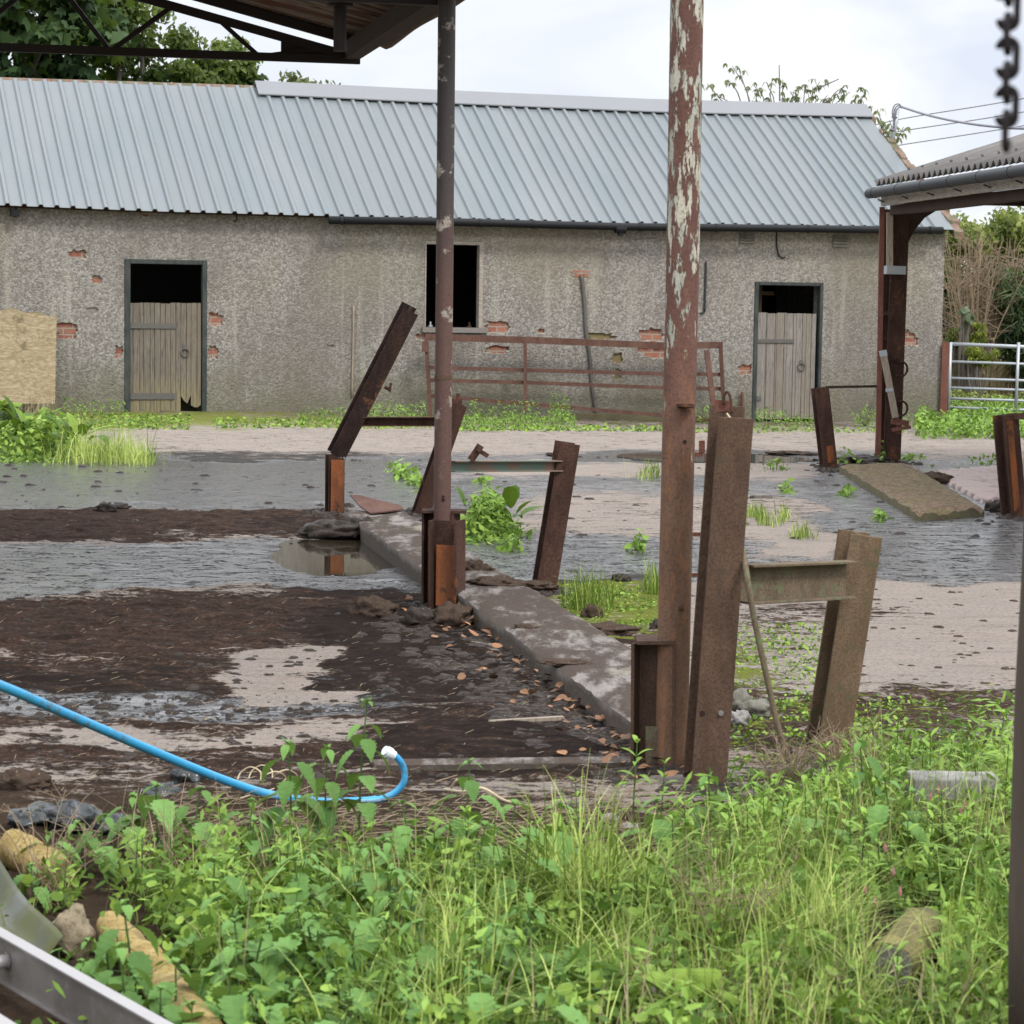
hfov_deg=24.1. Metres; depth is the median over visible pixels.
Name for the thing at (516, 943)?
willowherb
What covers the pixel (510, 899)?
willowherb
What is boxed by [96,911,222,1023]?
fallen log
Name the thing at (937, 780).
concrete block
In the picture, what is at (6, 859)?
mossy log
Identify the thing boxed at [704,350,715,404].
leaning plank
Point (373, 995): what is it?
nettle
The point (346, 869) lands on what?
nettle
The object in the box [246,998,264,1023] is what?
nettle
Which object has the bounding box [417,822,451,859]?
willowherb
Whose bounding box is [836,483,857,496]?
yard weed
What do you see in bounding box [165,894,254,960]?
nettle
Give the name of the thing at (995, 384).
dry reeds
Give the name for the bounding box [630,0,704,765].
peeling pole
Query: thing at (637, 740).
willowherb
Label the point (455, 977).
willowherb
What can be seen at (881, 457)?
yard weed
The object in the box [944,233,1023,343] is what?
bare shrub
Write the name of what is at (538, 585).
dung clod
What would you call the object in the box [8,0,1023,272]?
sky
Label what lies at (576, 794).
willowherb
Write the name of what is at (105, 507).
dung clod
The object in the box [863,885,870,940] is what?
persicaria
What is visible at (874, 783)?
willowherb
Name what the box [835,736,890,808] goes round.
nettle
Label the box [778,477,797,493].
yard weed
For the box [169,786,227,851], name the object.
nettle
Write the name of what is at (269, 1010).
nettle
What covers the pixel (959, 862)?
willowherb
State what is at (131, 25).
ivy tree
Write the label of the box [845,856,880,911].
willowherb
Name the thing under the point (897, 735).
willowherb
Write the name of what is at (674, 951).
willowherb
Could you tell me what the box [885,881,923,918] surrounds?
dock plant
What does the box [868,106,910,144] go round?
chestnut tree
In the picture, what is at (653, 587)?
grass tuft
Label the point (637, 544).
yard weed
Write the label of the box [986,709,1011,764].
willowherb
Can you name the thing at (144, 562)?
ground
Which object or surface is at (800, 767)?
dead brush
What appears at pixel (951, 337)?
golden conifer
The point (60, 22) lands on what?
sycamore tree
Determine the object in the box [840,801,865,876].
willowherb
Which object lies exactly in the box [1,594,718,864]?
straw
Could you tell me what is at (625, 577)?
dung clod
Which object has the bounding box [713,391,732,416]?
gate shackle
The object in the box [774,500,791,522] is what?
grass tuft
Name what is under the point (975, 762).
nettle
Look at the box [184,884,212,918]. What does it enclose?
willowherb
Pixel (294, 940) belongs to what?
nettle
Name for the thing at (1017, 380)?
field gate
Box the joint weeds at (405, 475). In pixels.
[384,458,422,491]
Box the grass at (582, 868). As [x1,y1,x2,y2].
[20,712,1014,1023]
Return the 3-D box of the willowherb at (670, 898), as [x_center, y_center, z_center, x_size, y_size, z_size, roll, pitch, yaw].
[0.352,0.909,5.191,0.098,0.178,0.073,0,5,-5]
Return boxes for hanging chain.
[994,0,1020,152]
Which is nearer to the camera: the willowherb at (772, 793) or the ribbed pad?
the willowherb at (772, 793)
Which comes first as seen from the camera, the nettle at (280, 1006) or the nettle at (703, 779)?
the nettle at (280, 1006)
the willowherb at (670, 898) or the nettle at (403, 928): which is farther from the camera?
the willowherb at (670, 898)
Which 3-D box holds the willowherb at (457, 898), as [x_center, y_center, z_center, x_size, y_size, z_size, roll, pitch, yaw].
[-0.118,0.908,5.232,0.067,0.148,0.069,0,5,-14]
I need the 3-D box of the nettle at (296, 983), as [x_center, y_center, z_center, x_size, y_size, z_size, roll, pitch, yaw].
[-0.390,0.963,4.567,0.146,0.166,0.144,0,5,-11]
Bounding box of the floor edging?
[372,756,639,770]
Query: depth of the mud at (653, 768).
10.97 m
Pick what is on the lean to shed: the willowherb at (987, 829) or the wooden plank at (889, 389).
the wooden plank at (889, 389)
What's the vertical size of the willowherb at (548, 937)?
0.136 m
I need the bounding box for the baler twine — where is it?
[237,765,297,797]
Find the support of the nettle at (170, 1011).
on the ground at (144, 562)
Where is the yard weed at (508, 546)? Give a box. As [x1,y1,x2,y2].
[494,530,527,553]
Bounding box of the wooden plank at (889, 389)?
[879,350,898,417]
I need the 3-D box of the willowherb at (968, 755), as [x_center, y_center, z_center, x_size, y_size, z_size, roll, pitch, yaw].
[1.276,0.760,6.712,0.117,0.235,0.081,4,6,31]
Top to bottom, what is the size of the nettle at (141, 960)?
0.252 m
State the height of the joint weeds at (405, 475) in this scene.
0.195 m
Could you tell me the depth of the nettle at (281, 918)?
4.95 m
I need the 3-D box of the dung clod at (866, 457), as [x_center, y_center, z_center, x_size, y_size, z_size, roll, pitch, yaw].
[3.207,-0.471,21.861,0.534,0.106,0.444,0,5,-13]
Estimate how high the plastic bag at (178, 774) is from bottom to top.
0.075 m
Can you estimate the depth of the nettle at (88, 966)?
4.74 m
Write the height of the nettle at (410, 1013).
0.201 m
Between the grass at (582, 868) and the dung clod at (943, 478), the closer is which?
the grass at (582, 868)
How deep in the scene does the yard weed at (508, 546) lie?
13.66 m
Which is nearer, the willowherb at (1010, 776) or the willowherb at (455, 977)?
the willowherb at (455, 977)
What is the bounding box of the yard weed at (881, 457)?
[874,440,894,462]
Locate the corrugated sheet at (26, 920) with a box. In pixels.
[0,861,63,953]
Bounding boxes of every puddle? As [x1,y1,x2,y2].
[271,539,394,575]
[617,452,818,462]
[748,495,784,501]
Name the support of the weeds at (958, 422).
on the ground at (144, 562)
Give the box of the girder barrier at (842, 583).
[683,405,882,784]
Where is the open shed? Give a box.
[0,0,464,64]
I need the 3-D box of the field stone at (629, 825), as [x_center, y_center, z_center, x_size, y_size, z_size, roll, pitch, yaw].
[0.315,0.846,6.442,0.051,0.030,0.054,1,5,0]
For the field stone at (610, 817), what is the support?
on the ground at (144, 562)
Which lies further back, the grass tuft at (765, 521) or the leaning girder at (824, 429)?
the leaning girder at (824, 429)
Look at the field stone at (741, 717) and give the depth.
8.06 m
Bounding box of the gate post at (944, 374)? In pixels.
[940,342,949,418]
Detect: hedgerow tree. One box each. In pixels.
[85,2,222,83]
[196,34,268,84]
[278,70,340,84]
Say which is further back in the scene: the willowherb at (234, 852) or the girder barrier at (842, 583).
the girder barrier at (842, 583)
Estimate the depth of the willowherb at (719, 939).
4.93 m
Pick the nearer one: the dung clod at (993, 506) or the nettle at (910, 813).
the nettle at (910, 813)
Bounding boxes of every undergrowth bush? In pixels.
[942,232,998,358]
[974,206,1023,367]
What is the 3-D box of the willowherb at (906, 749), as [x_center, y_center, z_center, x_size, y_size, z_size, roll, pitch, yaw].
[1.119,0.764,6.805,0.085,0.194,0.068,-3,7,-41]
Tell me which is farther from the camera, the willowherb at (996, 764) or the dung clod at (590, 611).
the dung clod at (590, 611)
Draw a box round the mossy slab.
[839,463,983,520]
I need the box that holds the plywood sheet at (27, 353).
[0,307,56,403]
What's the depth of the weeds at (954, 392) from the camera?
37.80 m
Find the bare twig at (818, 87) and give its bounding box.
[779,65,838,100]
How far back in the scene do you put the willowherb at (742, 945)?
4.82 m
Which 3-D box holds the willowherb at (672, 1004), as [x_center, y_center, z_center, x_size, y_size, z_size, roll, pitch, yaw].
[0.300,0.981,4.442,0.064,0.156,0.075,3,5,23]
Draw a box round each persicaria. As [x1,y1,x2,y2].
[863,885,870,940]
[873,897,880,936]
[884,843,890,914]
[892,867,898,917]
[899,886,904,912]
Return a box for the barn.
[0,77,962,421]
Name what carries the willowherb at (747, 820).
on the ground at (144, 562)
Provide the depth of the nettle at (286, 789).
6.09 m
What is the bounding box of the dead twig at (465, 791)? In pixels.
[444,779,519,804]
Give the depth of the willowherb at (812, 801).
6.27 m
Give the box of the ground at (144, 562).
[0,348,1023,1023]
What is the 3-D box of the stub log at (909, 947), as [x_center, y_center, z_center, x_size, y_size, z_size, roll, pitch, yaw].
[0.849,0.924,5.126,0.118,0.115,0.384,3,5,21]
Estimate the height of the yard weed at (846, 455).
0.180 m
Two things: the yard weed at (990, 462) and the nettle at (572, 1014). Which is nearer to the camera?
the nettle at (572, 1014)
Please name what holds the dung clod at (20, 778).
on the ground at (144, 562)
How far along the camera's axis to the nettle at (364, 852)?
5.41 m
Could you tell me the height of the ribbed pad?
0.095 m
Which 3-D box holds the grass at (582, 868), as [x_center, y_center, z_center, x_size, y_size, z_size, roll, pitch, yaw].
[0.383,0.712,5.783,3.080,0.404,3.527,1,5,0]
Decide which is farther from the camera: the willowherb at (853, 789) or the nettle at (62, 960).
the willowherb at (853, 789)
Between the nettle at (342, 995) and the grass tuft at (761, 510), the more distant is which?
the grass tuft at (761, 510)
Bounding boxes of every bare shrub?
[942,227,1023,372]
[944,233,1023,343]
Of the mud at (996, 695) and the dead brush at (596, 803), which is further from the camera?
the mud at (996, 695)
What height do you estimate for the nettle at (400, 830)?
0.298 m
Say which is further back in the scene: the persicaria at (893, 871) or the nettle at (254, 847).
the nettle at (254, 847)
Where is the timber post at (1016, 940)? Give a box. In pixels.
[1008,518,1023,1023]
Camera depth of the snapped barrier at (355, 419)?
15.80 m
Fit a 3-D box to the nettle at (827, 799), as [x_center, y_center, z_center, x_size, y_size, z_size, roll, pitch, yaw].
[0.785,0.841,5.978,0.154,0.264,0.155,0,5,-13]
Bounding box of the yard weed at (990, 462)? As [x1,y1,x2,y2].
[931,452,996,467]
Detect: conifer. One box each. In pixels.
[943,324,961,396]
[962,340,1000,402]
[969,322,989,386]
[983,262,1023,395]
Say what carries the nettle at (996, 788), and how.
on the ground at (144, 562)
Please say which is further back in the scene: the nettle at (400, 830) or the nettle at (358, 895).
the nettle at (400, 830)
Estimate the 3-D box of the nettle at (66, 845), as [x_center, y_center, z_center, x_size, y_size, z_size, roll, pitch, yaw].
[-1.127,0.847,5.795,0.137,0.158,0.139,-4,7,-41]
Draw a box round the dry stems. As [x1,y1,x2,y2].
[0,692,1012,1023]
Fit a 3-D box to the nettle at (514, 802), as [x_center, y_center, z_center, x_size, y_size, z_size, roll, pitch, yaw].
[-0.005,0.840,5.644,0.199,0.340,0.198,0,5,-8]
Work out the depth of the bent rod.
6.93 m
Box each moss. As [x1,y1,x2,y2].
[54,412,906,432]
[558,581,951,762]
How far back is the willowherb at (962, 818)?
6.00 m
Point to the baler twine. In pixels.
(272, 772)
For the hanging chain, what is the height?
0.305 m
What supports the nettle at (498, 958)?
on the ground at (144, 562)
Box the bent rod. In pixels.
[742,547,807,784]
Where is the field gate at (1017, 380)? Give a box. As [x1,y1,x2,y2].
[947,342,1023,415]
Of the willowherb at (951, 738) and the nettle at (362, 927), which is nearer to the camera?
the nettle at (362, 927)
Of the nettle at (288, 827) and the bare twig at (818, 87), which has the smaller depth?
the nettle at (288, 827)
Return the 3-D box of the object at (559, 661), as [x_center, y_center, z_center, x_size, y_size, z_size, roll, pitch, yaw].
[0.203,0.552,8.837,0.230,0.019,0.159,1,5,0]
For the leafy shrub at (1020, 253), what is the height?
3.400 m
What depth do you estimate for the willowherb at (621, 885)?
5.33 m
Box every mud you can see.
[0,452,1007,538]
[0,591,628,784]
[302,456,1023,795]
[368,614,633,778]
[737,588,1018,749]
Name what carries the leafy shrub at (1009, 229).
on the ground at (144, 562)
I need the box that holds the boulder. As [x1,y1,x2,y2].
[50,903,95,958]
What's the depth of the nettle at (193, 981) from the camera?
4.55 m
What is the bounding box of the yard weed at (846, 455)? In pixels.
[837,446,861,463]
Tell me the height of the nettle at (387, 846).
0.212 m
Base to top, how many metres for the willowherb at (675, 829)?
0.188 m
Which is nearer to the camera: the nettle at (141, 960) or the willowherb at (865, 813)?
the nettle at (141, 960)
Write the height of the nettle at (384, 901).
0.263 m
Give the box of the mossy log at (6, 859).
[0,829,75,886]
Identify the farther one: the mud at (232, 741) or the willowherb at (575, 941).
the mud at (232, 741)
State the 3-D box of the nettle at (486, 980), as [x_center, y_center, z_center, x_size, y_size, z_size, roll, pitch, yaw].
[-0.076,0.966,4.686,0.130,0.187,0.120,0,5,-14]
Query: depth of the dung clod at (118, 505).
15.93 m
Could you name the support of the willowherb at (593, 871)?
on the ground at (144, 562)
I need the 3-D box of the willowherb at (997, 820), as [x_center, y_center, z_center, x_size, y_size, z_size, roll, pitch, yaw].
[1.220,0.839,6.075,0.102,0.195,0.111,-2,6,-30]
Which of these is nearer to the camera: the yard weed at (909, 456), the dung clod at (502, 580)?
the dung clod at (502, 580)
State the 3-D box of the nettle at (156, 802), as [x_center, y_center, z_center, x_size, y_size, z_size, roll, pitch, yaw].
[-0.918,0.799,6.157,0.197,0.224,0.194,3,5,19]
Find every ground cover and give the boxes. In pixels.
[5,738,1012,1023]
[652,683,1014,956]
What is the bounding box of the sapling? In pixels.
[957,305,976,404]
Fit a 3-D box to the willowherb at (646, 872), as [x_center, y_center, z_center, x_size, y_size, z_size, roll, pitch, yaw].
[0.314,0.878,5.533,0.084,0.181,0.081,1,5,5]
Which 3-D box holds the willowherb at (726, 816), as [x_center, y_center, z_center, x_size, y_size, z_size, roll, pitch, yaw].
[0.528,0.824,5.741,0.086,0.262,0.108,-1,5,-23]
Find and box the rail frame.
[451,440,579,591]
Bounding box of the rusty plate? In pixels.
[350,494,403,513]
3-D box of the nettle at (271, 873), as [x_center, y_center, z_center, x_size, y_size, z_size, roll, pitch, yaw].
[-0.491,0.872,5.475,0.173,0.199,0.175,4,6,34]
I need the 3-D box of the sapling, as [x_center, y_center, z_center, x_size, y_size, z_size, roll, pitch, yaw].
[7.296,-2.466,38.532,0.327,1.710,0.309,3,6,27]
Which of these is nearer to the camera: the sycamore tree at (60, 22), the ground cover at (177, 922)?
the ground cover at (177, 922)
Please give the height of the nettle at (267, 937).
0.229 m
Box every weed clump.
[0,386,78,438]
[0,405,173,467]
[455,485,543,545]
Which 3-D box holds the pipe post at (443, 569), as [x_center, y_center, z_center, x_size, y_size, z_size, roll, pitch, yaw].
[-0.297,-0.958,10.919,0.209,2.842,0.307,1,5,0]
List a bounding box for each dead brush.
[0,781,122,898]
[550,762,650,845]
[660,841,798,955]
[730,722,837,795]
[786,708,891,786]
[826,358,911,426]
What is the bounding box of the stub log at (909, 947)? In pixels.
[867,907,941,990]
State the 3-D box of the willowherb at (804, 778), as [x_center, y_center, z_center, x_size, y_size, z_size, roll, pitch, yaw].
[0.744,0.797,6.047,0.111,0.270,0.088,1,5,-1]
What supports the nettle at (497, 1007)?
on the ground at (144, 562)
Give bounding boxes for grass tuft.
[552,556,627,617]
[624,456,660,480]
[631,551,658,600]
[746,494,765,517]
[746,507,785,527]
[751,498,769,520]
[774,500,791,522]
[787,513,818,540]
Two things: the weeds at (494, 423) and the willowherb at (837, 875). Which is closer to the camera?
the willowherb at (837, 875)
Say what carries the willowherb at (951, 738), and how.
on the ground at (144, 562)
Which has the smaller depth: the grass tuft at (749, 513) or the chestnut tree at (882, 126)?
the grass tuft at (749, 513)
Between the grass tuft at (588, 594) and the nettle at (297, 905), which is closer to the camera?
the nettle at (297, 905)
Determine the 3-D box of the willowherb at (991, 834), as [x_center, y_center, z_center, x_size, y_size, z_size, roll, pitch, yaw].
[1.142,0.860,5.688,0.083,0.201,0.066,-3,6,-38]
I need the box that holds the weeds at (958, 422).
[913,395,1023,439]
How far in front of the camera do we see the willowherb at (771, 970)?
4.71 m
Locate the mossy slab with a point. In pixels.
(913, 493)
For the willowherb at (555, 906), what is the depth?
5.16 m
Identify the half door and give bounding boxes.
[130,303,200,411]
[756,312,815,418]
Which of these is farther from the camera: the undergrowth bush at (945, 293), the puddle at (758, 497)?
the undergrowth bush at (945, 293)
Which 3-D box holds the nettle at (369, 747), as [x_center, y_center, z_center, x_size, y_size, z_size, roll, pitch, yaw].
[-0.389,0.707,6.165,0.142,0.465,0.155,3,5,22]
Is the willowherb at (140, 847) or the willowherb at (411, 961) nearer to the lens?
the willowherb at (411, 961)
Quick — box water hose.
[0,680,407,801]
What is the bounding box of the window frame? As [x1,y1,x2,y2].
[422,241,487,332]
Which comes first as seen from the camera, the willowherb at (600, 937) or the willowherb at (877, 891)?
the willowherb at (600, 937)
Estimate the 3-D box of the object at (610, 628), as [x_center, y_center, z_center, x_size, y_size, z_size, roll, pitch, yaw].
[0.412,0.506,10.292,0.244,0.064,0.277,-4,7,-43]
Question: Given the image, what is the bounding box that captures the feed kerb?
[344,511,630,743]
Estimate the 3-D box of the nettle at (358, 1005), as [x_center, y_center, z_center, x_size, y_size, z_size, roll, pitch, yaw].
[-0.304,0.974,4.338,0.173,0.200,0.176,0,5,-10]
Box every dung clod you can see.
[0,767,54,790]
[92,502,117,511]
[114,502,131,508]
[297,519,359,539]
[346,595,399,617]
[350,516,373,530]
[399,606,435,625]
[433,601,474,626]
[466,559,494,570]
[466,575,527,586]
[512,623,539,628]
[520,580,563,590]
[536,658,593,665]
[580,603,603,617]
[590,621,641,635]
[611,573,631,581]
[649,618,657,628]
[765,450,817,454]
[837,454,892,462]
[925,471,953,483]
[984,499,1000,512]
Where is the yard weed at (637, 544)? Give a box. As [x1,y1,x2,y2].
[621,528,650,553]
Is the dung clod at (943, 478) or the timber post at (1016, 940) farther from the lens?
the dung clod at (943, 478)
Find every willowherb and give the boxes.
[52,853,80,912]
[123,829,148,899]
[125,828,158,897]
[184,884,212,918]
[203,799,235,846]
[215,841,249,880]
[230,868,257,913]
[261,841,294,903]
[276,826,302,883]
[292,824,325,871]
[357,896,391,960]
[384,970,400,1002]
[388,957,430,995]
[390,880,425,944]
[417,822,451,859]
[431,862,474,913]
[443,872,474,904]
[443,893,466,917]
[450,959,477,993]
[451,805,477,877]
[452,806,479,851]
[464,847,487,880]
[468,868,490,908]
[487,894,516,920]
[493,940,533,990]
[514,825,530,865]
[532,869,567,916]
[542,925,559,950]
[546,900,571,952]
[565,926,580,946]
[567,776,594,845]
[570,870,606,933]
[583,897,601,935]
[587,857,606,887]
[593,926,604,944]
[601,870,635,929]
[615,735,651,820]
[620,868,655,922]
[630,949,662,1020]
[632,826,667,873]
[637,854,660,902]
[644,757,678,842]
[659,815,681,856]
[659,888,688,955]
[664,936,685,968]
[668,798,702,865]
[670,1001,681,1019]
[692,944,709,966]
[694,890,734,927]
[699,838,724,884]
[700,1009,715,1023]
[706,787,755,860]
[706,936,732,961]
[708,802,755,869]
[710,950,726,971]
[715,858,751,906]
[723,881,745,943]
[723,943,747,995]
[730,972,743,993]
[740,807,761,840]
[748,830,777,874]
[749,788,778,831]
[751,951,791,1015]
[764,795,793,848]
[765,778,781,810]
[765,990,789,1023]
[777,857,802,903]
[788,775,823,830]
[788,828,817,869]
[811,784,845,813]
[816,741,839,789]
[829,864,848,922]
[837,771,862,814]
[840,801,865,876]
[841,807,882,883]
[841,901,868,958]
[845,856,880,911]
[852,851,885,914]
[861,825,895,901]
[862,777,889,847]
[869,754,907,798]
[872,941,919,1012]
[883,707,908,788]
[889,813,923,873]
[890,797,922,833]
[893,779,915,811]
[894,747,911,777]
[894,766,907,791]
[898,788,926,822]
[906,734,929,768]
[911,844,946,909]
[914,727,944,770]
[914,809,945,881]
[919,788,966,853]
[922,795,939,831]
[929,902,970,952]
[929,963,960,1023]
[931,736,961,770]
[939,732,962,766]
[942,815,974,883]
[949,802,977,864]
[949,848,977,910]
[951,743,986,768]
[952,813,973,861]
[958,753,976,770]
[958,830,984,880]
[963,929,981,964]
[965,817,1008,894]
[973,805,1009,843]
[974,754,979,770]
[975,807,990,837]
[977,858,1001,905]
[979,833,1006,865]
[980,981,1007,1023]
[983,740,1012,790]
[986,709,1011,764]
[986,752,1005,770]
[993,785,1011,823]
[993,856,1009,887]
[999,836,1009,877]
[1001,774,1011,829]
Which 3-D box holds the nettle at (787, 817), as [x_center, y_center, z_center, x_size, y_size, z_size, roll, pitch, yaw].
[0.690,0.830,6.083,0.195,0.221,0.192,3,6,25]
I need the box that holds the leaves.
[399,595,727,778]
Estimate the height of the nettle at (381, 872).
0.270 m
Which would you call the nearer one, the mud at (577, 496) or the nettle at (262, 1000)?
the nettle at (262, 1000)
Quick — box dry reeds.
[951,347,1022,402]
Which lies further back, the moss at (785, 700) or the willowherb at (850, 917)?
the moss at (785, 700)
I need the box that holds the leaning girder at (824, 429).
[811,385,875,467]
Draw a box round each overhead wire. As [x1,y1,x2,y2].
[876,98,1023,124]
[886,111,1023,133]
[898,125,1023,145]
[900,106,1023,129]
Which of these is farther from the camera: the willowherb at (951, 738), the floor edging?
the floor edging
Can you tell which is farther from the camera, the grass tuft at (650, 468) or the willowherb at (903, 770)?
the grass tuft at (650, 468)
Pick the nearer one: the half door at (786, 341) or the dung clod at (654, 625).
the dung clod at (654, 625)
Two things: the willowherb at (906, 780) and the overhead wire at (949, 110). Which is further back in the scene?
the overhead wire at (949, 110)
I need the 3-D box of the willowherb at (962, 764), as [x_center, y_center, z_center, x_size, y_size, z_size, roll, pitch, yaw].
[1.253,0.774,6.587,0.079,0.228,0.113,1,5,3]
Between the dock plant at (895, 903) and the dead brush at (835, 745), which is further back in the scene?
the dead brush at (835, 745)
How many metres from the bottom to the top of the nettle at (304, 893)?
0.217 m
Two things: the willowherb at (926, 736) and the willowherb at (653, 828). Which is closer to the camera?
the willowherb at (653, 828)
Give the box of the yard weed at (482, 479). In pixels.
[472,475,493,485]
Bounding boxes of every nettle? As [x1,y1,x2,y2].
[13,862,53,912]
[16,831,82,885]
[49,948,69,962]
[56,820,101,873]
[65,936,110,970]
[74,813,133,878]
[76,958,107,985]
[79,942,138,993]
[95,899,157,996]
[95,942,152,1007]
[99,791,157,858]
[106,781,195,850]
[118,973,150,1010]
[141,985,184,1023]
[146,956,220,1020]
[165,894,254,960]
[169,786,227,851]
[177,1000,208,1023]
[178,856,251,927]
[194,915,282,1000]
[199,927,313,1015]
[201,939,269,1014]
[209,968,265,1023]
[211,814,286,885]
[220,986,284,1023]
[221,797,286,860]
[223,905,257,944]
[238,855,337,935]
[240,917,296,974]
[242,908,330,971]
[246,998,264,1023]
[249,986,305,1022]
[250,737,326,852]
[250,932,335,1009]
[258,827,329,866]
[258,1007,278,1023]
[263,852,339,924]
[268,807,324,879]
[268,987,322,1018]
[269,974,335,1023]
[270,914,301,957]
[272,850,326,932]
[272,902,324,949]
[273,912,356,1010]
[284,913,352,995]
[286,1018,303,1023]
[288,744,357,851]
[304,967,374,1021]
[314,859,374,935]
[314,997,383,1023]
[316,938,366,989]
[320,868,372,912]
[324,915,397,979]
[325,845,409,934]
[326,697,393,854]
[330,842,369,885]
[336,1006,388,1023]
[339,844,391,910]
[340,991,346,1009]
[350,894,430,978]
[352,871,421,927]
[353,842,392,871]
[355,915,419,981]
[357,862,421,934]
[359,970,428,1022]
[361,837,408,890]
[361,869,440,916]
[363,971,448,1022]
[364,918,463,982]
[368,800,448,868]
[369,871,433,958]
[375,829,435,894]
[386,954,432,986]
[386,987,428,1023]
[417,823,478,874]
[426,757,512,858]
[432,969,515,1023]
[434,940,454,991]
[439,820,518,896]
[444,939,517,980]
[444,960,502,998]
[448,886,487,931]
[449,903,491,947]
[453,919,501,963]
[457,923,529,996]
[469,906,560,980]
[473,799,549,886]
[483,906,574,987]
[486,1004,510,1023]
[490,985,588,1023]
[491,831,563,915]
[501,886,558,953]
[513,802,590,913]
[542,945,605,1019]
[542,1008,572,1023]
[546,972,571,1020]
[604,797,694,860]
[674,772,741,844]
[734,782,767,826]
[748,797,808,845]
[791,797,856,856]
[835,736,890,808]
[844,776,932,866]
[868,785,938,858]
[961,760,1008,803]
[981,781,1010,850]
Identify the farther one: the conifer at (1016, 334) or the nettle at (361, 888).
the conifer at (1016, 334)
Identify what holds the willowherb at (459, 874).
on the ground at (144, 562)
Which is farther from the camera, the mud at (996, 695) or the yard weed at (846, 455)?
the yard weed at (846, 455)
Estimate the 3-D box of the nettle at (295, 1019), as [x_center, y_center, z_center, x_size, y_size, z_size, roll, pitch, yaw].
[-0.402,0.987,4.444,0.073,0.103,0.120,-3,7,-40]
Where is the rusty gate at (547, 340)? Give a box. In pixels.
[422,334,724,421]
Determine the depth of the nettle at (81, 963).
4.71 m
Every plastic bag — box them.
[6,799,124,835]
[138,768,205,796]
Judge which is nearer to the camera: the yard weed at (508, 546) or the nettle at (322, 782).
the nettle at (322, 782)
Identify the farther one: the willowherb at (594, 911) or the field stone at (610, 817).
the field stone at (610, 817)
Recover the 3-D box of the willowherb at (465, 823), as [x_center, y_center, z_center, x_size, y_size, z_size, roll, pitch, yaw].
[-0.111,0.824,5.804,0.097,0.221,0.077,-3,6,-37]
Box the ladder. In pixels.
[0,927,172,1023]
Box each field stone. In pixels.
[603,813,619,823]
[620,822,637,826]
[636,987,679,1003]
[731,710,750,725]
[732,688,752,711]
[738,699,770,717]
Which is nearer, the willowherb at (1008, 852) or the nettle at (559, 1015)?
the nettle at (559, 1015)
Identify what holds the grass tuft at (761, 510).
on the ground at (144, 562)
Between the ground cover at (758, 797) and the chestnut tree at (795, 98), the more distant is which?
the chestnut tree at (795, 98)
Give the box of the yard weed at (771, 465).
[751,458,789,470]
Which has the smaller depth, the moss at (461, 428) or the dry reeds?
the moss at (461, 428)
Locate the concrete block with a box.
[906,770,1000,819]
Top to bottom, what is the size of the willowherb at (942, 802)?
0.260 m
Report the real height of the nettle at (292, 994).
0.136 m
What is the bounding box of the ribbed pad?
[935,465,999,502]
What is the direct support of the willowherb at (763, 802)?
on the ground at (144, 562)
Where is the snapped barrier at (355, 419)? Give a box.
[325,302,466,513]
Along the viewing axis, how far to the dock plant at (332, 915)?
5.22 m
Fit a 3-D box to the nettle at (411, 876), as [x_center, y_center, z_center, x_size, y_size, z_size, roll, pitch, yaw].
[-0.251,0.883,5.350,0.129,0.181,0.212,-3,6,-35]
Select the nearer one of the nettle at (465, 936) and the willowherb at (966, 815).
the nettle at (465, 936)
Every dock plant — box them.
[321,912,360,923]
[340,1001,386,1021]
[634,968,728,1023]
[713,990,778,1023]
[765,985,854,1023]
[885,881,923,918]
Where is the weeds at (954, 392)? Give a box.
[950,384,1023,406]
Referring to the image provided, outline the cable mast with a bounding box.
[889,103,901,138]
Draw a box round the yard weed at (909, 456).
[901,451,926,461]
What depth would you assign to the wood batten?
8.05 m
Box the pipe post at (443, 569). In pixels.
[421,0,466,608]
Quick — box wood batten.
[488,716,564,721]
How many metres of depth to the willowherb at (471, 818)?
5.81 m
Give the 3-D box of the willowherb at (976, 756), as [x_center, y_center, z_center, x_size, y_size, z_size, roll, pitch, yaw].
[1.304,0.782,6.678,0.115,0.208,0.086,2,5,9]
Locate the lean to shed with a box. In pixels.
[864,133,1023,462]
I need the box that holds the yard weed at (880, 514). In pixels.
[869,507,892,522]
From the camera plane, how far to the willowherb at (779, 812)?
5.93 m
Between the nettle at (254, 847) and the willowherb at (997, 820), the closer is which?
the nettle at (254, 847)
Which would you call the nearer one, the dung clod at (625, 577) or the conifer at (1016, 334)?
the dung clod at (625, 577)
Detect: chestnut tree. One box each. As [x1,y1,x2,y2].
[702,63,868,103]
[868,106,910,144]
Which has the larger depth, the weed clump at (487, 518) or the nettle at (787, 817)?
the weed clump at (487, 518)
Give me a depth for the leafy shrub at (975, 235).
40.03 m
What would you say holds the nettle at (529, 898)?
on the ground at (144, 562)
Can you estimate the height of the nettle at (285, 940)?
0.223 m
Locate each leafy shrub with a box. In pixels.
[943,211,1000,373]
[966,207,1023,381]
[1009,209,1023,271]
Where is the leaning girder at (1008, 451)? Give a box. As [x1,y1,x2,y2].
[992,413,1023,516]
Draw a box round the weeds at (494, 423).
[62,390,916,430]
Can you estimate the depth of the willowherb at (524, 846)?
5.87 m
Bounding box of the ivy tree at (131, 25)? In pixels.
[93,0,146,80]
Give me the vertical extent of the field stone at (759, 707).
0.069 m
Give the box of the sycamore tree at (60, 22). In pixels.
[0,0,140,80]

